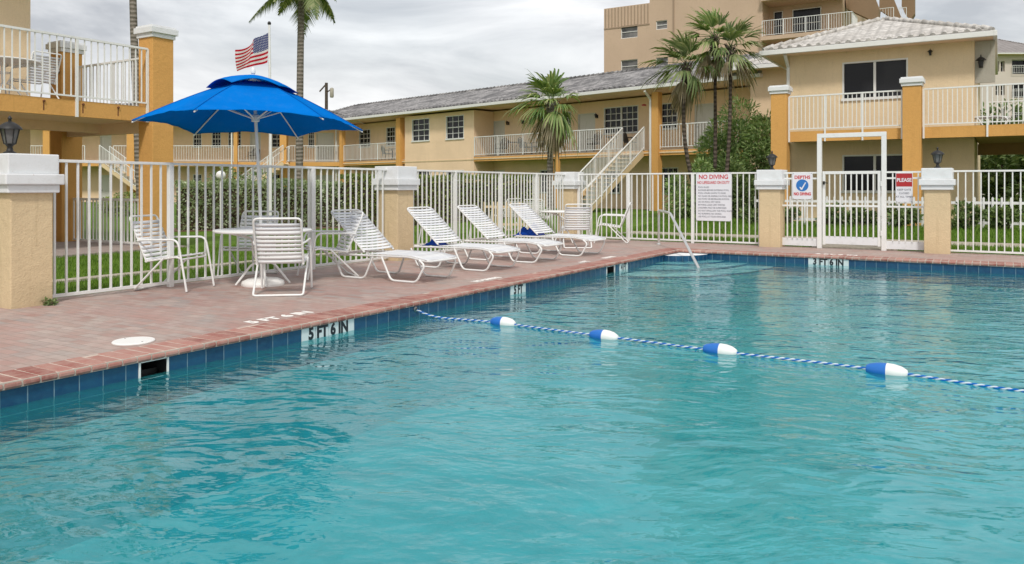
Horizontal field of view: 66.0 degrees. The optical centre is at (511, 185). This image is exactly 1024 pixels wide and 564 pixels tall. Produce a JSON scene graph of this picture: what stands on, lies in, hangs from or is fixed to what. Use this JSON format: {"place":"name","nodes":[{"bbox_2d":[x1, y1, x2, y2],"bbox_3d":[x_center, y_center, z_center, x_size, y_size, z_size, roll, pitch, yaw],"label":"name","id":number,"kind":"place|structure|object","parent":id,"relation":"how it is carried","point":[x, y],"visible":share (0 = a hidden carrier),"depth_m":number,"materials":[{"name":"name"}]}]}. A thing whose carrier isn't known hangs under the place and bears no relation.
{"place":"outdoors","nodes":[
{"label":"outdoors","id":0,"kind":"place"},
{"bbox_2d":[56,241,185,256],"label":"patio","id":1,"kind":"structure","parent":0,"point":[83,248],"depth_m":16.27,"materials":[{"name":"concrete"}]},
{"bbox_2d":[73,198,138,243],"bbox_3d":[-8.880,0.755,17.358,2.800,0.970,0.040,0,0,32],"label":"patio railing","id":2,"kind":"object","parent":1,"relation":"on","point":[107,200],"visible":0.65,"depth_m":17.46,"materials":[{"name":"white metal"}]},
{"bbox_2d":[56,234,510,282],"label":"garden path","id":3,"kind":"structure","parent":0,"point":[138,272],"depth_m":11.92,"materials":[{"name":"concrete"}]},
{"bbox_2d":[0,275,1023,563],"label":"pool basin","id":4,"kind":"object","parent":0,"point":[688,457],"visible":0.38,"depth_m":7.01,"materials":[{"name":"liquid"}]},
{"bbox_2d":[0,252,1023,443],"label":"waterline tile","id":5,"kind":"object","parent":4,"relation":"attached to","point":[36,409],"visible":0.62,"depth_m":6.98,"materials":[{"name":"tile"}]},
{"bbox_2d":[138,357,168,380],"bbox_3d":[-2.929,1.423,6.211,0.360,0.155,0.254,0,0,32],"label":"skimmer","id":6,"kind":"object","parent":5,"relation":"attached to","point":[153,368],"visible":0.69,"depth_m":6.23,"materials":[{"name":"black plastic"}]},
{"bbox_2d":[301,319,353,346],"bbox_3d":[-1.798,1.428,7.715,0.020,0.174,0.704,0,0,32],"label":"depth marker","id":7,"kind":"object","parent":5,"relation":"attached to","point":[318,334],"visible":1,"depth_m":7.69,"materials":[{"name":"white tile"}]},
{"bbox_2d":[510,283,525,298],"bbox_3d":[0.081,1.430,10.745,0.019,0.169,0.394,0,0,32],"label":"depth marker","id":8,"kind":"object","parent":5,"relation":"attached to","point":[515,290],"visible":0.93,"depth_m":10.74,"materials":[{"name":"white tile"}]},
{"bbox_2d":[808,258,848,268],"bbox_3d":[5.853,1.428,14.581,0.704,0.174,0.019,0,0,32],"label":"depth marker","id":9,"kind":"object","parent":5,"relation":"attached to","point":[827,262],"visible":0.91,"depth_m":14.57,"materials":[{"name":"white tile"}]},
{"bbox_2d":[619,253,773,325],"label":"pool steps","id":10,"kind":"structure","parent":4,"relation":"on","point":[651,315],"depth_m":13.56,"materials":[{"name":"liquid"}]},
{"bbox_2d":[0,238,1023,371],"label":"pool deck","id":11,"kind":"structure","parent":0,"point":[68,327],"depth_m":9.11,"materials":[{"name":"brick"}]},
{"bbox_2d":[0,153,64,308],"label":"fence pillar","id":12,"kind":"structure","parent":11,"relation":"on","point":[30,184],"depth_m":8.44,"materials":[{"name":"paint"}]},
{"bbox_2d":[0,116,22,152],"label":"pillar lantern","id":13,"kind":"object","parent":12,"relation":"on","point":[9,130],"visible":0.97,"depth_m":8.47,"materials":[{"name":"metal"}]},
{"bbox_2d":[111,337,154,345],"bbox_3d":[-3.155,1.291,6.570,0.330,0.017,0.330,0,0,32],"label":"deck hatch","id":14,"kind":"object","parent":11,"relation":"on","point":[129,341],"visible":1,"depth_m":6.51,"materials":[{"name":"white plastic"}]},
{"bbox_2d":[129,214,214,291],"bbox_3d":[-4.299,0.834,9.955,0.826,0.932,0.637,0,0,10],"label":"strap chair","id":15,"kind":"object","parent":11,"relation":"on","point":[143,241],"visible":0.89,"depth_m":9.89,"materials":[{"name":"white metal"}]},
{"bbox_2d":[53,159,388,297],"bbox_3d":[-3.706,0.499,11.278,0.064,1.602,5.836,0,0,32],"label":"pool fence","id":16,"kind":"object","parent":11,"relation":"on","point":[311,203],"visible":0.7,"depth_m":10.37,"materials":[{"name":"white metal"}]},
{"bbox_2d":[217,211,278,276],"bbox_3d":[-3.778,0.834,11.380,0.637,0.932,0.826,0,0,4],"label":"strap chair","id":17,"kind":"object","parent":11,"relation":"on","point":[241,245],"visible":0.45,"depth_m":11.62,"materials":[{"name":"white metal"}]},
{"bbox_2d":[212,227,311,287],"bbox_3d":[-3.270,0.929,10.350,1.250,0.730,1.250,0,0,0],"label":"patio table","id":18,"kind":"object","parent":11,"relation":"on","point":[238,231],"visible":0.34,"depth_m":10.22,"materials":[{"name":"white plastic"}]},
{"bbox_2d":[241,264,284,287],"bbox_3d":[-3.270,1.133,10.350,0.550,0.335,0.550,0,0,0],"label":"umbrella base","id":19,"kind":"object","parent":11,"relation":"on","point":[270,281],"visible":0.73,"depth_m":10.18,"materials":[{"name":"white plastic"}]},
{"bbox_2d":[132,67,362,239],"bbox_3d":[-3.400,-0.190,10.350,2.680,2.741,2.860,0,0,0],"label":"pool umbrella","id":20,"kind":"object","parent":19,"relation":"on","point":[253,102],"visible":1,"depth_m":10.33,"materials":[{"name":"fabric"}]},
{"bbox_2d":[252,217,312,296],"bbox_3d":[-2.796,0.834,9.591,0.637,0.932,0.826,0,0,-8],"label":"strap chair","id":21,"kind":"object","parent":11,"relation":"on","point":[272,252],"visible":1,"depth_m":9.34,"materials":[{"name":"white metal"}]},
{"bbox_2d":[297,211,363,279],"bbox_3d":[-2.594,0.834,11.264,0.826,0.932,0.637,0,0,-28],"label":"strap chair","id":22,"kind":"object","parent":11,"relation":"on","point":[342,233],"visible":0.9,"depth_m":11.23,"materials":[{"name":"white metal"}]},
{"bbox_2d":[331,209,456,282],"bbox_3d":[-1.701,0.823,11.191,1.850,0.954,0.762,0,0,32],"label":"strap lounger","id":23,"kind":"object","parent":11,"relation":"on","point":[421,257],"visible":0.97,"depth_m":11.26,"materials":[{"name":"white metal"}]},
{"bbox_2d":[373,166,419,260],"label":"fence pillar","id":24,"kind":"structure","parent":11,"relation":"on","point":[401,183],"depth_m":13.76,"materials":[{"name":"paint"}]},
{"bbox_2d":[407,206,519,271],"bbox_3d":[-0.797,0.823,12.611,1.850,0.954,0.762,0,0,33],"label":"strap lounger","id":25,"kind":"object","parent":11,"relation":"on","point":[494,248],"visible":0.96,"depth_m":12.70,"materials":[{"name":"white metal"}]},
{"bbox_2d":[413,170,564,251],"bbox_3d":[-0.314,0.499,16.752,0.064,1.602,6.164,0,0,32],"label":"pool fence","id":26,"kind":"object","parent":11,"relation":"on","point":[535,192],"visible":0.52,"depth_m":16.68,"materials":[{"name":"white metal"}]},
{"bbox_2d":[457,205,562,262],"bbox_3d":[-0.051,0.823,13.891,1.850,0.954,0.762,0,0,31],"label":"strap lounger","id":27,"kind":"object","parent":11,"relation":"on","point":[472,218],"visible":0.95,"depth_m":13.95,"materials":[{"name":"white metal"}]},
{"bbox_2d":[0,248,1023,390],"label":"pool coping","id":28,"kind":"object","parent":11,"relation":"on","point":[100,360],"visible":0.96,"depth_m":7.68,"materials":[{"name":"brick"}]},
{"bbox_2d":[0,248,1023,390],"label":"coping mortar","id":29,"kind":"object","parent":28,"relation":"attached to","point":[165,351],"visible":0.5,"depth_m":7.26,"materials":[{"name":"concrete"}]},
{"bbox_2d":[509,203,605,256],"bbox_3d":[0.860,0.823,15.169,1.850,0.954,0.762,0,0,34],"label":"strap lounger","id":30,"kind":"object","parent":11,"relation":"on","point":[523,212],"visible":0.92,"depth_m":15.28,"materials":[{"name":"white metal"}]},
{"bbox_2d":[553,172,585,238],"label":"fence pillar","id":31,"kind":"structure","parent":11,"relation":"on","point":[571,182],"depth_m":19.34,"materials":[{"name":"paint"}]},
{"bbox_2d":[559,204,591,248],"bbox_3d":[1.361,0.834,16.720,0.637,0.932,0.826,0,0,-2],"label":"strap chair","id":32,"kind":"object","parent":11,"relation":"on","point":[577,220],"visible":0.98,"depth_m":16.46,"materials":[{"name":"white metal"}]},
{"bbox_2d":[594,202,631,243],"bbox_3d":[2.309,0.834,17.994,0.826,0.932,0.637,0,0,12],"label":"strap chair","id":33,"kind":"object","parent":11,"relation":"on","point":[622,221],"visible":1,"depth_m":17.77,"materials":[{"name":"white metal"}]},
{"bbox_2d":[577,172,758,245],"bbox_3d":[3.514,0.499,18.265,4.472,1.602,0.064,0,0,32],"label":"pool fence","id":34,"kind":"object","parent":11,"relation":"on","point":[628,237],"visible":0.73,"depth_m":18.32,"materials":[{"name":"white metal"}]},
{"bbox_2d":[696,172,732,220],"bbox_3d":[4.523,0.240,17.602,0.849,1.080,0.012,0,0,32],"label":"rules sign","id":35,"kind":"object","parent":34,"relation":"attached to","point":[713,196],"visible":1,"depth_m":17.61,"materials":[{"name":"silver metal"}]},
{"bbox_2d":[656,209,702,272],"bbox_3d":[3.318,1.070,15.706,0.108,1.111,3.664,0,0,-2],"label":"pool handrail","id":36,"kind":"object","parent":11,"relation":"on","point":[682,237],"visible":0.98,"depth_m":15.78,"materials":[{"name":"silver metal"}]},
{"bbox_2d":[754,170,789,246],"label":"fence pillar","id":37,"kind":"structure","parent":11,"relation":"on","point":[771,186],"depth_m":16.78,"materials":[{"name":"paint"}]},
{"bbox_2d":[782,172,816,245],"bbox_3d":[6.087,0.482,16.670,0.706,1.555,0.044,0,0,32],"label":"fence side panel","id":38,"kind":"object","parent":37,"relation":"attached to","point":[802,241],"visible":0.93,"depth_m":16.66,"materials":[{"name":"white metal"}]},
{"bbox_2d":[792,173,811,198],"bbox_3d":[6.119,0.000,16.611,0.404,0.560,0.015,0,0,32],"label":"no diving sign","id":39,"kind":"object","parent":38,"relation":"attached to","point":[801,185],"visible":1,"depth_m":16.61,"materials":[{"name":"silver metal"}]},
{"bbox_2d":[817,132,886,250],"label":"pool gate","id":40,"kind":"structure","parent":11,"relation":"on","point":[824,239],"depth_m":16.10,"materials":[{"name":"white metal"}]},
{"bbox_2d":[919,168,955,253],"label":"fence pillar","id":41,"kind":"structure","parent":11,"relation":"on","point":[937,185],"depth_m":15.12,"materials":[{"name":"paint"}]},
{"bbox_2d":[886,171,923,249],"bbox_3d":[7.795,0.482,15.612,0.683,1.555,0.044,0,0,32],"label":"fence side panel","id":42,"kind":"object","parent":41,"relation":"attached to","point":[904,245],"visible":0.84,"depth_m":15.60,"materials":[{"name":"white metal"}]},
{"bbox_2d":[896,173,912,201],"bbox_3d":[7.760,0.030,15.594,0.306,0.580,0.013,0,0,32],"label":"gate sign","id":43,"kind":"object","parent":42,"relation":"attached to","point":[904,187],"visible":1,"depth_m":15.59,"materials":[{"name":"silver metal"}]},
{"bbox_2d":[931,147,943,167],"bbox_3d":[8.272,-0.553,15.316,0.242,0.416,0.242,0,0,32],"label":"pillar lantern","id":44,"kind":"object","parent":41,"relation":"on","point":[937,154],"visible":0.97,"depth_m":15.27,"materials":[{"name":"metal"}]},
{"bbox_2d":[950,170,1023,253],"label":"pool fence","id":45,"kind":"object","parent":11,"relation":"on","point":[988,171],"visible":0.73,"depth_m":14.92,"materials":[{"name":"white metal"}]},
{"bbox_2d":[0,259,1023,473],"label":"pool water","id":46,"kind":"structure","parent":0,"point":[951,280],"depth_m":9.90,"materials":[{"name":"liquid"}]},
{"bbox_2d":[416,310,1023,392],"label":"lane rope","id":47,"kind":"object","parent":46,"relation":"on","point":[864,368],"visible":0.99,"depth_m":6.67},
{"bbox_2d":[490,317,515,327],"bbox_3d":[-0.093,1.446,8.340,0.300,0.124,0.124,0,0,34],"label":"rope float","id":48,"kind":"object","parent":47,"relation":"attached to","point":[502,322],"visible":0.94,"depth_m":8.29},
{"bbox_2d":[589,329,618,342],"bbox_3d":[0.886,1.446,7.590,0.300,0.124,0.124,0,0,36],"label":"rope float","id":49,"kind":"object","parent":47,"relation":"attached to","point":[600,335],"visible":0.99,"depth_m":7.54,"materials":[{"name":"plastic"}]},
{"bbox_2d":[703,343,736,357],"bbox_3d":[1.830,1.446,6.930,0.300,0.124,0.124,0,0,35],"label":"rope float","id":50,"kind":"object","parent":47,"relation":"attached to","point":[720,350],"visible":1,"depth_m":6.88,"materials":[{"name":"plastic"}]},
{"bbox_2d":[866,362,907,379],"bbox_3d":[2.930,1.446,6.160,0.300,0.124,0.124,0,0,36],"label":"rope float","id":51,"kind":"object","parent":47,"relation":"attached to","point":[887,371],"visible":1,"depth_m":6.12,"materials":[{"name":"plastic"}]},
{"bbox_2d":[56,195,1023,297],"bbox_3d":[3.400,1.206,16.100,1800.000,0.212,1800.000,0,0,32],"label":"ground","id":52,"kind":"structure","parent":0,"point":[183,241],"depth_m":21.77,"materials":[{"name":"plant"}]},
{"bbox_2d":[0,0,177,247],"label":"corner house","id":53,"kind":"structure","parent":52,"relation":"on","point":[69,118],"depth_m":16.20,"materials":[{"name":"orange paint"}]},
{"bbox_2d":[0,56,41,94],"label":"patio table","id":54,"kind":"object","parent":53,"relation":"on","point":[15,61],"visible":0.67,"depth_m":14.75,"materials":[{"name":"white plastic"}]},
{"bbox_2d":[8,51,61,98],"bbox_3d":[-9.239,-2.096,15.297,0.826,0.932,0.637,0,0,30],"label":"strap chair","id":55,"kind":"object","parent":53,"relation":"on","point":[53,70],"visible":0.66,"depth_m":15.17,"materials":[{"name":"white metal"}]},
{"bbox_2d":[94,191,136,215],"bbox_3d":[-16.415,0.802,33.901,3.473,1.257,1.371,0,0,-4],"label":"garden bush","id":56,"kind":"object","parent":52,"relation":"on","point":[128,197],"visible":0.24,"depth_m":33.77,"materials":[{"name":"green plant"}]},
{"bbox_2d":[129,0,138,202],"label":"coconut palm","id":57,"kind":"object","parent":52,"relation":"on","point":[133,19],"visible":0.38,"depth_m":26.89,"materials":[{"name":"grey plant"}]},
{"bbox_2d":[30,103,365,202],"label":"motel wing","id":58,"kind":"structure","parent":52,"relation":"on","point":[237,147],"depth_m":54.00,"materials":[{"name":"paint"}]},
{"bbox_2d":[101,175,108,197],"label":"door","id":59,"kind":"structure","parent":58,"relation":"in","point":[104,178],"depth_m":54.07,"materials":[{"name":"metal"}]},
{"bbox_2d":[100,135,110,160],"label":"door","id":60,"kind":"structure","parent":58,"relation":"in","point":[105,141],"depth_m":54.07,"materials":[{"name":"metal"}]},
{"bbox_2d":[250,133,260,161],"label":"door","id":61,"kind":"structure","parent":58,"relation":"in","point":[252,135],"depth_m":54.07,"materials":[{"name":"metal"}]},
{"bbox_2d":[316,133,333,161],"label":"door","id":62,"kind":"structure","parent":58,"relation":"in","point":[323,153],"depth_m":54.07,"materials":[{"name":"metal"}]},
{"bbox_2d":[207,167,276,188],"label":"garden bush","id":63,"kind":"object","parent":52,"relation":"on","point":[240,176],"visible":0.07,"depth_m":40.03,"materials":[{"name":"green plant"}]},
{"bbox_2d":[267,21,271,215],"bbox_3d":[-6.439,-1.545,21.000,0.200,5.690,0.200,0,0,0],"label":"flagpole","id":64,"kind":"object","parent":52,"relation":"on","point":[270,135],"visible":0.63,"depth_m":20.97,"materials":[{"name":"white metal"}]},
{"bbox_2d":[235,33,267,70],"bbox_3d":[-6.919,-3.572,21.000,0.860,1.042,0.200,0,0,0],"label":"flag","id":65,"kind":"object","parent":64,"relation":"attached to","point":[255,52],"visible":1,"depth_m":21.00,"materials":[{"name":"fabric"}]},
{"bbox_2d":[174,226,376,231],"bbox_3d":[-4.985,1.298,25.691,12.370,0.020,2.123,0,0,-24],"label":"mulch bed","id":66,"kind":"object","parent":52,"relation":"on","point":[175,230],"visible":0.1,"depth_m":22.87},
{"bbox_2d":[174,178,343,230],"bbox_3d":[-7.716,0.525,24.249,5.010,1.596,1.315,0,0,-27],"label":"hedge","id":67,"kind":"object","parent":66,"relation":"on","point":[192,208],"visible":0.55,"depth_m":23.62,"materials":[{"name":"green plant"}]},
{"bbox_2d":[337,173,531,225],"bbox_3d":[-2.440,0.412,26.590,6.843,1.790,1.325,0,0,-24],"label":"hedge","id":68,"kind":"object","parent":66,"relation":"on","point":[415,195],"visible":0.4,"depth_m":26.25,"materials":[{"name":"green plant"}]},
{"bbox_2d":[249,0,335,187],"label":"coconut palm","id":69,"kind":"object","parent":52,"relation":"on","point":[303,7],"visible":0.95,"depth_m":29.92,"materials":[{"name":"grey plant"}]},
{"bbox_2d":[484,201,528,230],"bbox_3d":[0.018,0.875,22.801,1.709,0.850,0.051,0,0,11],"label":"picket fence","id":70,"kind":"object","parent":52,"relation":"on","point":[506,216],"visible":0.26,"depth_m":22.82,"materials":[{"name":"metal"}]},
{"bbox_2d":[503,68,581,215],"bbox_3d":[1.214,-1.515,29.032,2.942,5.836,2.735,0,0,35],"label":"fan palm","id":71,"kind":"object","parent":52,"relation":"on","point":[553,126],"visible":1,"depth_m":28.65,"materials":[{"name":"green plant"}]},
{"bbox_2d":[333,53,762,211],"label":"motel wing","id":72,"kind":"structure","parent":52,"relation":"on","point":[465,130],"depth_m":40.44,"materials":[{"name":"paint"}]},
{"bbox_2d":[358,129,370,147],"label":"window","id":73,"kind":"structure","parent":72,"relation":"in","point":[364,137],"depth_m":53.32,"materials":[{"name":"black glass"}]},
{"bbox_2d":[385,127,394,145],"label":"window","id":74,"kind":"structure","parent":72,"relation":"in","point":[390,131],"depth_m":51.33,"materials":[{"name":"black glass"}]},
{"bbox_2d":[411,118,429,141],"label":"window","id":75,"kind":"structure","parent":72,"relation":"in","point":[420,127],"depth_m":46.68,"materials":[{"name":"black glass"}]},
{"bbox_2d":[445,115,463,139],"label":"window","id":76,"kind":"structure","parent":72,"relation":"in","point":[454,124],"depth_m":44.53,"materials":[{"name":"black glass"}]},
{"bbox_2d":[494,120,504,155],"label":"door","id":77,"kind":"structure","parent":72,"relation":"in","point":[499,126],"depth_m":44.17,"materials":[{"name":"metal"}]},
{"bbox_2d":[578,113,594,151],"bbox_3d":[3.792,-2.640,39.698,1.141,2.020,0.110,0,0,45],"label":"door","id":78,"kind":"structure","parent":72,"relation":"in","point":[586,121],"depth_m":39.74,"materials":[{"name":"metal"}]},
{"bbox_2d":[603,105,638,134],"bbox_3d":[5.285,-3.183,38.145,2.122,1.335,0.150,0,0,45],"label":"window","id":79,"kind":"structure","parent":72,"relation":"in","point":[626,117],"depth_m":38.12,"materials":[{"name":"black glass"}]},
{"bbox_2d":[662,102,677,129],"bbox_3d":[7.234,-3.203,36.209,0.968,1.235,0.150,0,0,45],"label":"window","id":80,"kind":"structure","parent":72,"relation":"in","point":[666,119],"depth_m":36.27,"materials":[{"name":"black glass"}]},
{"bbox_2d":[662,167,677,193],"bbox_3d":[7.265,-0.232,36.179,0.966,1.235,0.150,0,0,45],"label":"window","id":81,"kind":"structure","parent":72,"relation":"in","point":[670,169],"depth_m":36.31,"materials":[{"name":"black glass"}]},
{"bbox_2d":[695,103,713,147],"bbox_3d":[8.570,-2.640,34.954,1.005,2.020,0.110,0,0,45],"label":"door","id":82,"kind":"structure","parent":72,"relation":"in","point":[707,110],"depth_m":35.04,"materials":[{"name":"metal"}]},
{"bbox_2d":[633,29,718,198],"bbox_3d":[5.303,-1.834,24.949,2.434,6.116,2.427,0,0,-18],"label":"fan palm","id":83,"kind":"object","parent":52,"relation":"on","point":[686,88],"visible":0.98,"depth_m":24.92,"materials":[{"name":"green plant"}]},
{"bbox_2d":[662,156,715,218],"bbox_3d":[5.800,0.216,25.125,2.120,2.416,1.327,0,0,0],"label":"podocarpus shrub","id":84,"kind":"object","parent":52,"relation":"on","point":[706,164],"visible":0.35,"depth_m":24.97,"materials":[{"name":"green plant"}]},
{"bbox_2d":[675,7,743,171],"bbox_3d":[6.314,-2.339,25.297,2.305,7.081,2.051,0,0,43],"label":"fan palm","id":85,"kind":"object","parent":52,"relation":"on","point":[711,19],"visible":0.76,"depth_m":25.28,"materials":[{"name":"green plant"}]},
{"bbox_2d":[695,156,757,218],"bbox_3d":[6.718,0.170,25.038,2.143,2.299,1.573,0,0,0],"label":"podocarpus shrub","id":86,"kind":"object","parent":52,"relation":"on","point":[740,191],"visible":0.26,"depth_m":24.77,"materials":[{"name":"green plant"}]},
{"bbox_2d":[692,95,770,215],"bbox_3d":[7.740,-0.843,26.516,3.327,4.562,2.130,0,0,0],"label":"podocarpus shrub","id":87,"kind":"object","parent":52,"relation":"on","point":[752,134],"visible":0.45,"depth_m":26.14,"materials":[{"name":"green plant"}]},
{"bbox_2d":[705,15,768,171],"bbox_3d":[6.994,-2.106,24.686,2.057,6.627,2.233,0,0,0],"label":"fan palm","id":88,"kind":"object","parent":52,"relation":"on","point":[730,33],"visible":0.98,"depth_m":24.52,"materials":[{"name":"green plant"}]},
{"bbox_2d":[738,206,757,223],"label":"garden shrub","id":89,"kind":"object","parent":52,"relation":"on","point":[752,215],"visible":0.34,"depth_m":22.81,"materials":[{"name":"green plant"}]},
{"bbox_2d":[728,57,786,199],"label":"link building","id":90,"kind":"structure","parent":52,"relation":"on","point":[773,74],"depth_m":30.86,"materials":[{"name":"beige paint"}]},
{"bbox_2d":[604,0,914,72],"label":"tower block","id":91,"kind":"structure","parent":52,"relation":"on","point":[633,34],"depth_m":59.89,"materials":[{"name":"paint"}]},
{"bbox_2d":[621,26,637,38],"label":"window","id":92,"kind":"structure","parent":91,"relation":"in","point":[626,32],"depth_m":63.04,"materials":[{"name":"grey glass"}]},
{"bbox_2d":[621,59,637,69],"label":"window","id":93,"kind":"structure","parent":91,"relation":"in","point":[625,64],"depth_m":63.04,"materials":[{"name":"grey glass"}]},
{"bbox_2d":[774,11,782,34],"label":"window","id":94,"kind":"structure","parent":91,"relation":"in","point":[779,14],"depth_m":58.70,"materials":[{"name":"black glass"}]},
{"bbox_2d":[792,7,820,33],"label":"window","id":95,"kind":"structure","parent":91,"relation":"in","point":[808,12],"depth_m":57.62,"materials":[{"name":"black glass"}]},
{"bbox_2d":[785,206,801,224],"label":"garden shrub","id":96,"kind":"object","parent":52,"relation":"on","point":[794,215],"visible":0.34,"depth_m":22.41,"materials":[{"name":"green plant"}]},
{"bbox_2d":[811,201,847,226],"bbox_3d":[8.782,0.854,21.913,0.969,0.904,0.880,0,0,0],"label":"garden shrub","id":97,"kind":"object","parent":52,"relation":"on","point":[832,215],"visible":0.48,"depth_m":21.72,"materials":[{"name":"green plant"}]},
{"bbox_2d":[841,207,877,226],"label":"garden shrub","id":98,"kind":"object","parent":52,"relation":"on","point":[859,216],"visible":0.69,"depth_m":21.36,"materials":[{"name":"green plant"}]},
{"bbox_2d":[754,196,1023,228],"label":"picket fence","id":99,"kind":"object","parent":52,"relation":"on","point":[921,202],"visible":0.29,"depth_m":21.12,"materials":[{"name":"white metal"}]},
{"bbox_2d":[759,16,1023,225],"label":"building","id":100,"kind":"structure","parent":52,"relation":"on","point":[910,87],"depth_m":23.47,"materials":[{"name":"beige paint"}]},
{"bbox_2d":[841,154,901,192],"bbox_3d":[10.912,-0.367,23.709,1.865,1.165,0.150,0,0,32],"label":"window","id":101,"kind":"structure","parent":100,"relation":"in","point":[870,162],"depth_m":23.85,"materials":[{"name":"black glass"}]},
{"bbox_2d":[841,58,907,100],"bbox_3d":[10.912,-3.188,23.709,1.865,1.185,0.150,0,0,32],"label":"window","id":102,"kind":"structure","parent":100,"relation":"in","point":[885,74],"depth_m":23.73,"materials":[{"name":"black glass"}]},
{"bbox_2d":[887,202,923,227],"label":"garden shrub","id":103,"kind":"object","parent":52,"relation":"on","point":[902,216],"visible":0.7,"depth_m":20.74,"materials":[{"name":"green plant"}]},
{"bbox_2d":[951,200,986,228],"bbox_3d":[11.492,0.798,20.113,1.329,0.942,0.683,0,0,-22],"label":"garden shrub","id":104,"kind":"object","parent":52,"relation":"on","point":[969,209],"visible":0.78,"depth_m":20.01,"materials":[{"name":"green plant"}]},
{"bbox_2d":[980,39,1023,194],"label":"cream apartments","id":105,"kind":"structure","parent":52,"relation":"on","point":[1010,61],"depth_m":95.00,"materials":[{"name":"paint"}]},
{"bbox_2d":[980,116,1023,211],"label":"broadleaf tree","id":106,"kind":"object","parent":52,"relation":"on","point":[993,161],"visible":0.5,"depth_m":33.29,"materials":[{"name":"green plant"}]},
{"bbox_2d":[980,98,1023,208],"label":"broadleaf tree","id":107,"kind":"object","parent":52,"relation":"on","point":[992,188],"visible":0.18,"depth_m":35.29,"materials":[{"name":"green plant"}]},
{"bbox_2d":[982,205,1023,229],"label":"garden shrub","id":108,"kind":"object","parent":52,"relation":"on","point":[1000,216],"visible":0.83,"depth_m":19.52,"materials":[{"name":"green plant"}]},
{"bbox_2d":[622,231,1023,247],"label":"sidewalk","id":109,"kind":"structure","parent":0,"point":[952,242],"depth_m":19.43,"materials":[{"name":"concrete"}]},
{"bbox_2d":[812,244,897,249],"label":"gate path","id":110,"kind":"structure","parent":0,"point":[872,247],"depth_m":16.65,"materials":[{"name":"concrete"}]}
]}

